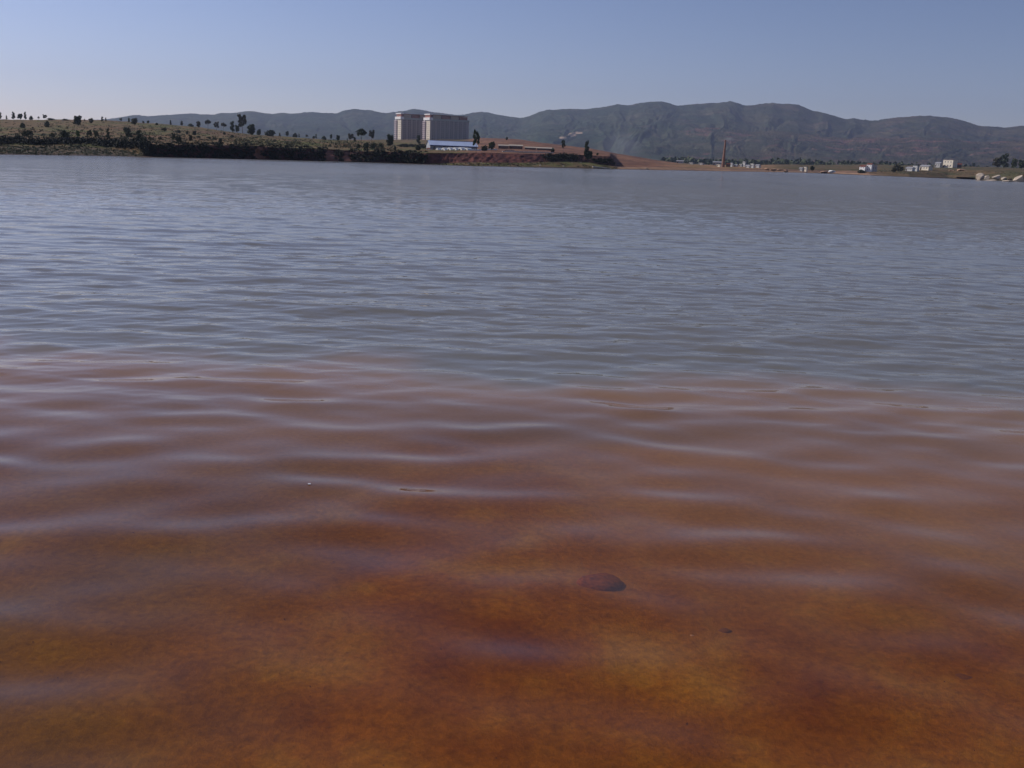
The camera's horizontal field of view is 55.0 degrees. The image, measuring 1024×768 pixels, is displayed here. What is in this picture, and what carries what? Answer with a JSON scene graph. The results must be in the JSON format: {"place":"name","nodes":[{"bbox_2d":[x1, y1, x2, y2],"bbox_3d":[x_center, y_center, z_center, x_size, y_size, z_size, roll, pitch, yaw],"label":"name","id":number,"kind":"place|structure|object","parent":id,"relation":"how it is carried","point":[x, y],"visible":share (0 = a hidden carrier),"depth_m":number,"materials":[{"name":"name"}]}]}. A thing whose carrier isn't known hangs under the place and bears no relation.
{"place":"outdoors","nodes":[
{"label":"outdoors","id":0,"kind":"place"},
{"bbox_2d":[247,160,409,164],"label":"mud bar","id":1,"kind":"object","parent":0,"point":[329,162],"visible":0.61,"depth_m":221.63,"materials":[{"name":"brown soil"}]},
{"bbox_2d":[0,384,1023,767],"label":"lake bed","id":2,"kind":"object","parent":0,"point":[540,658],"visible":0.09,"depth_m":8.09,"materials":[{"name":"brown soil"}]},
{"bbox_2d":[576,573,624,590],"bbox_3d":[0.745,1.697,8.291,0.415,0.169,0.311,2,13,0],"label":"submerged stone","id":3,"kind":"object","parent":2,"relation":"on","point":[604,582],"visible":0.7,"depth_m":8.21,"materials":[{"name":"brown stone"}]},
{"bbox_2d":[718,628,731,632],"bbox_3d":[1.630,1.897,7.534,0.093,0.040,0.090,-10,18,-42],"label":"submerged stone","id":4,"kind":"object","parent":2,"relation":"on","point":[725,630],"visible":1,"depth_m":7.52,"materials":[{"name":"brown stone"}]},
{"bbox_2d":[955,673,972,679],"bbox_3d":[3.177,2.094,6.925,0.175,0.074,0.152,11,16,34],"label":"submerged stone","id":5,"kind":"object","parent":2,"relation":"on","point":[963,676],"visible":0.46,"depth_m":6.92,"materials":[{"name":"brown stone"}]},
{"bbox_2d":[0,155,1023,463],"bbox_3d":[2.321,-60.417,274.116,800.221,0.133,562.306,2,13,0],"label":"water","id":6,"kind":"structure","parent":0,"point":[826,303],"depth_m":22.91,"materials":[{"name":"liquid"}]},
{"bbox_2d":[0,119,1023,180],"bbox_3d":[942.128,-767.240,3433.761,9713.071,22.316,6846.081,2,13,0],"label":"ground","id":7,"kind":"structure","parent":0,"point":[621,161],"depth_m":361.42,"materials":[{"name":"brown soil"}]},
{"bbox_2d":[21,130,33,135],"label":"shrub","id":8,"kind":"object","parent":7,"relation":"on","point":[28,132],"visible":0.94,"depth_m":239.95,"materials":[{"name":"green plant"}]},
{"bbox_2d":[59,130,69,137],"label":"broadleaf tree","id":9,"kind":"object","parent":7,"relation":"on","point":[64,133],"visible":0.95,"depth_m":220.19,"materials":[{"name":"green plant"}]},
{"bbox_2d":[0,145,145,155],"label":"bank weeds","id":10,"kind":"object","parent":7,"relation":"on","point":[71,153],"visible":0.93,"depth_m":191.87,"materials":[{"name":"green plant"}]},
{"bbox_2d":[0,135,150,150],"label":"hedge","id":11,"kind":"object","parent":7,"relation":"on","point":[119,143],"visible":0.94,"depth_m":208.18,"materials":[{"name":"green plant"}]},
{"bbox_2d":[73,115,81,125],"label":"broadleaf tree","id":12,"kind":"object","parent":7,"relation":"on","point":[77,120],"visible":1,"depth_m":379.16,"materials":[{"name":"green plant"}]},
{"bbox_2d":[123,127,130,131],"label":"shrub","id":13,"kind":"object","parent":7,"relation":"on","point":[125,129],"visible":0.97,"depth_m":330.00,"materials":[{"name":"green plant"}]},
{"bbox_2d":[131,118,137,124],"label":"broadleaf tree","id":14,"kind":"object","parent":7,"relation":"on","point":[134,121],"visible":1,"depth_m":450.15,"materials":[{"name":"green plant"}]},
{"bbox_2d":[136,129,141,140],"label":"slender tree","id":15,"kind":"object","parent":7,"relation":"on","point":[138,134],"visible":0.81,"depth_m":208.56,"materials":[{"name":"green plant"}]},
{"bbox_2d":[176,136,181,142],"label":"broadleaf tree","id":16,"kind":"object","parent":7,"relation":"on","point":[178,138],"visible":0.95,"depth_m":215.46,"materials":[{"name":"green plant"}]},
{"bbox_2d":[0,121,395,151],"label":"hillside tufts","id":17,"kind":"object","parent":7,"relation":"on","point":[71,145],"visible":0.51,"depth_m":309.99,"materials":[{"name":"green plant"}]},
{"bbox_2d":[0,122,397,152],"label":"weeds","id":18,"kind":"object","parent":7,"relation":"on","point":[314,143],"visible":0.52,"depth_m":292.32,"materials":[{"name":"green plant"}]},
{"bbox_2d":[15,122,394,149],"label":"thicket","id":19,"kind":"object","parent":7,"relation":"on","point":[235,141],"visible":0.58,"depth_m":284.56,"materials":[{"name":"green plant"}]},
{"bbox_2d":[230,121,234,131],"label":"slender tree","id":20,"kind":"object","parent":7,"relation":"on","point":[232,126],"visible":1,"depth_m":494.10,"materials":[{"name":"green plant"}]},
{"bbox_2d":[237,113,246,132],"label":"thin tree","id":21,"kind":"object","parent":7,"relation":"on","point":[243,120],"visible":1,"depth_m":539.29,"materials":[{"name":"green plant"}]},
{"bbox_2d":[247,124,254,134],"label":"broadleaf tree","id":22,"kind":"object","parent":7,"relation":"on","point":[251,129],"visible":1,"depth_m":430.69,"materials":[{"name":"green plant"}]},
{"bbox_2d":[264,130,275,135],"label":"shrub","id":23,"kind":"object","parent":7,"relation":"on","point":[270,133],"visible":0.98,"depth_m":510.00,"materials":[{"name":"green plant"}]},
{"bbox_2d":[140,141,427,163],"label":"cliff scrub","id":24,"kind":"object","parent":7,"relation":"on","point":[376,153],"visible":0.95,"depth_m":230.02,"materials":[{"name":"green plant"}]},
{"bbox_2d":[357,129,366,144],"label":"spreading tree","id":25,"kind":"object","parent":7,"relation":"on","point":[360,132],"visible":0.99,"depth_m":308.96,"materials":[{"name":"green plant"}]},
{"bbox_2d":[369,130,374,137],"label":"thin tree","id":26,"kind":"object","parent":7,"relation":"on","point":[371,133],"visible":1,"depth_m":496.80,"materials":[{"name":"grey plant"}]},
{"bbox_2d":[386,134,393,145],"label":"broadleaf tree","id":27,"kind":"object","parent":7,"relation":"on","point":[390,140],"visible":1,"depth_m":333.22,"materials":[{"name":"green plant"}]},
{"bbox_2d":[394,113,424,139],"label":"apartment tower","id":28,"kind":"structure","parent":7,"relation":"on","point":[408,126],"depth_m":1175.84,"materials":[{"name":"beige concrete"}]},
{"bbox_2d":[397,144,425,148],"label":"wall","id":29,"kind":"structure","parent":7,"relation":"on","point":[423,146],"depth_m":425.94,"materials":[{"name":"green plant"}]},
{"bbox_2d":[422,114,468,139],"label":"apartment tower","id":30,"kind":"structure","parent":7,"relation":"on","point":[439,127],"depth_m":1149.26,"materials":[{"name":"beige concrete"}]},
{"bbox_2d":[426,140,477,149],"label":"farm shed","id":31,"kind":"structure","parent":7,"relation":"on","point":[433,144],"depth_m":376.40,"materials":[{"name":"blue metal"}]},
{"bbox_2d":[473,129,479,144],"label":"thin tree","id":32,"kind":"object","parent":7,"relation":"on","point":[476,137],"visible":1,"depth_m":282.42,"materials":[{"name":"green plant"}]},
{"bbox_2d":[481,145,487,150],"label":"shrub","id":33,"kind":"object","parent":7,"relation":"on","point":[484,148],"visible":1,"depth_m":339.02,"materials":[{"name":"green plant"}]},
{"bbox_2d":[488,141,494,150],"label":"broadleaf tree","id":34,"kind":"object","parent":7,"relation":"on","point":[491,145],"visible":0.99,"depth_m":362.13,"materials":[{"name":"green plant"}]},
{"bbox_2d":[498,144,508,148],"bbox_3d":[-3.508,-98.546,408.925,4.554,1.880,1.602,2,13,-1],"label":"long barn","id":35,"kind":"structure","parent":7,"relation":"on","point":[500,146],"depth_m":408.34,"materials":[{"name":"brick"}]},
{"bbox_2d":[509,144,522,148],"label":"long barn","id":36,"kind":"structure","parent":7,"relation":"on","point":[511,146],"depth_m":411.28,"materials":[{"name":"brick"}]},
{"bbox_2d":[432,161,616,168],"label":"bank grass","id":37,"kind":"structure","parent":7,"relation":"on","point":[526,164],"depth_m":280.42,"materials":[{"name":"green plant"}]},
{"bbox_2d":[502,151,553,152],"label":"retaining wall","id":38,"kind":"structure","parent":7,"relation":"on","point":[527,152],"depth_m":323.73,"materials":[{"name":"concrete"}]},
{"bbox_2d":[536,147,551,150],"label":"long barn","id":39,"kind":"structure","parent":7,"relation":"on","point":[544,148],"depth_m":417.10,"materials":[{"name":"brick"}]},
{"bbox_2d":[541,152,614,164],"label":"bank scrub","id":40,"kind":"object","parent":7,"relation":"on","point":[556,156],"visible":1,"depth_m":320.33,"materials":[{"name":"green plant"}]},
{"bbox_2d":[584,141,588,155],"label":"slender tree","id":41,"kind":"object","parent":7,"relation":"on","point":[586,147],"visible":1,"depth_m":327.08,"materials":[{"name":"green plant"}]},
{"bbox_2d":[584,151,592,158],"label":"broadleaf tree","id":42,"kind":"object","parent":7,"relation":"on","point":[589,154],"visible":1,"depth_m":326.85,"materials":[{"name":"green plant"}]},
{"bbox_2d":[713,161,721,164],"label":"village house","id":43,"kind":"structure","parent":7,"relation":"on","point":[716,162],"depth_m":765.21,"materials":[{"name":"grey"}]},
{"bbox_2d":[721,140,725,166],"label":"brick chimney","id":44,"kind":"object","parent":7,"relation":"on","point":[723,159],"visible":0.89,"depth_m":495.25,"materials":[{"name":"red brick"}]},
{"bbox_2d":[660,156,1016,167],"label":"wood","id":45,"kind":"object","parent":7,"relation":"on","point":[778,161],"visible":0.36,"depth_m":1226.42,"materials":[{"name":"green plant"}]},
{"bbox_2d":[859,165,867,170],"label":"village house","id":46,"kind":"structure","parent":7,"relation":"on","point":[864,167],"depth_m":560.45,"materials":[{"name":"white paint"}]},
{"bbox_2d":[866,163,873,171],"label":"village house","id":47,"kind":"structure","parent":7,"relation":"on","point":[870,167],"depth_m":559.24,"materials":[{"name":"white paint"}]},
{"bbox_2d":[872,165,877,171],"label":"village house","id":48,"kind":"structure","parent":7,"relation":"on","point":[874,168],"depth_m":558.73,"materials":[{"name":"grey"}]},
{"bbox_2d":[894,164,905,170],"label":"shrub","id":49,"kind":"object","parent":7,"relation":"on","point":[899,167],"visible":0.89,"depth_m":585.90,"materials":[{"name":"green plant"}]},
{"bbox_2d":[906,167,914,170],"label":"village house","id":50,"kind":"structure","parent":7,"relation":"on","point":[910,168],"depth_m":595.56,"materials":[{"name":"grey paint"}]},
{"bbox_2d":[919,165,932,169],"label":"village house","id":51,"kind":"structure","parent":7,"relation":"on","point":[926,167],"depth_m":619.22,"materials":[{"name":"grey paint"}]},
{"bbox_2d":[935,162,942,167],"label":"village house","id":52,"kind":"structure","parent":7,"relation":"on","point":[938,164],"depth_m":831.88,"materials":[{"name":"grey"}]},
{"bbox_2d":[870,169,1021,175],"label":"shore grass","id":53,"kind":"structure","parent":7,"relation":"on","point":[949,172],"depth_m":583.41,"materials":[{"name":"green plant"}]},
{"bbox_2d":[943,160,957,167],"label":"village house","id":54,"kind":"structure","parent":7,"relation":"on","point":[949,163],"depth_m":827.91,"materials":[{"name":"grey paint"}]},
{"bbox_2d":[976,173,984,179],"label":"boulder","id":55,"kind":"object","parent":7,"relation":"on","point":[980,176],"visible":0.9,"depth_m":477.88,"materials":[{"name":"beige stone"}]},
{"bbox_2d":[992,175,1000,179],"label":"boulder","id":56,"kind":"object","parent":7,"relation":"on","point":[996,177],"visible":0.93,"depth_m":492.75,"materials":[{"name":"beige stone"}]},
{"bbox_2d":[992,157,1002,166],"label":"broadleaf tree","id":57,"kind":"object","parent":7,"relation":"on","point":[997,163],"visible":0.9,"depth_m":807.59,"materials":[{"name":"green plant"}]},
{"bbox_2d":[1000,153,1008,168],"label":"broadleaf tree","id":58,"kind":"object","parent":7,"relation":"on","point":[1004,161],"visible":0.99,"depth_m":794.44,"materials":[{"name":"green plant"}]},
{"bbox_2d":[1011,158,1017,167],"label":"broadleaf tree","id":59,"kind":"object","parent":7,"relation":"on","point":[1014,163],"visible":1,"depth_m":702.88,"materials":[{"name":"green plant"}]},
{"bbox_2d":[1013,175,1023,181],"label":"boulder","id":60,"kind":"object","parent":7,"relation":"on","point":[1019,178],"visible":0.84,"depth_m":471.29,"materials":[{"name":"beige stone"}]},
{"bbox_2d":[1018,160,1023,168],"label":"broadleaf tree","id":61,"kind":"object","parent":7,"relation":"on","point":[1021,164],"visible":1,"depth_m":680.62,"materials":[{"name":"green plant"}]},
{"bbox_2d":[0,0,1023,127],"label":"sky","id":62,"kind":"structure","parent":0,"point":[869,60],"materials":[{"name":"blue"}]},
{"bbox_2d":[104,101,1023,165],"bbox_3d":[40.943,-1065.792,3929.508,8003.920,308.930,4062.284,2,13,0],"label":"mountains","id":63,"kind":"structure","parent":0,"point":[651,130],"depth_m":4229.53,"materials":[{"name":"grey stone"}]},
{"bbox_2d":[660,127,1023,167],"bbox_3d":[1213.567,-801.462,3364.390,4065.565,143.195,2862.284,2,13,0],"label":"foothills","id":64,"kind":"structure","parent":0,"point":[920,150],"depth_m":3281.04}
]}

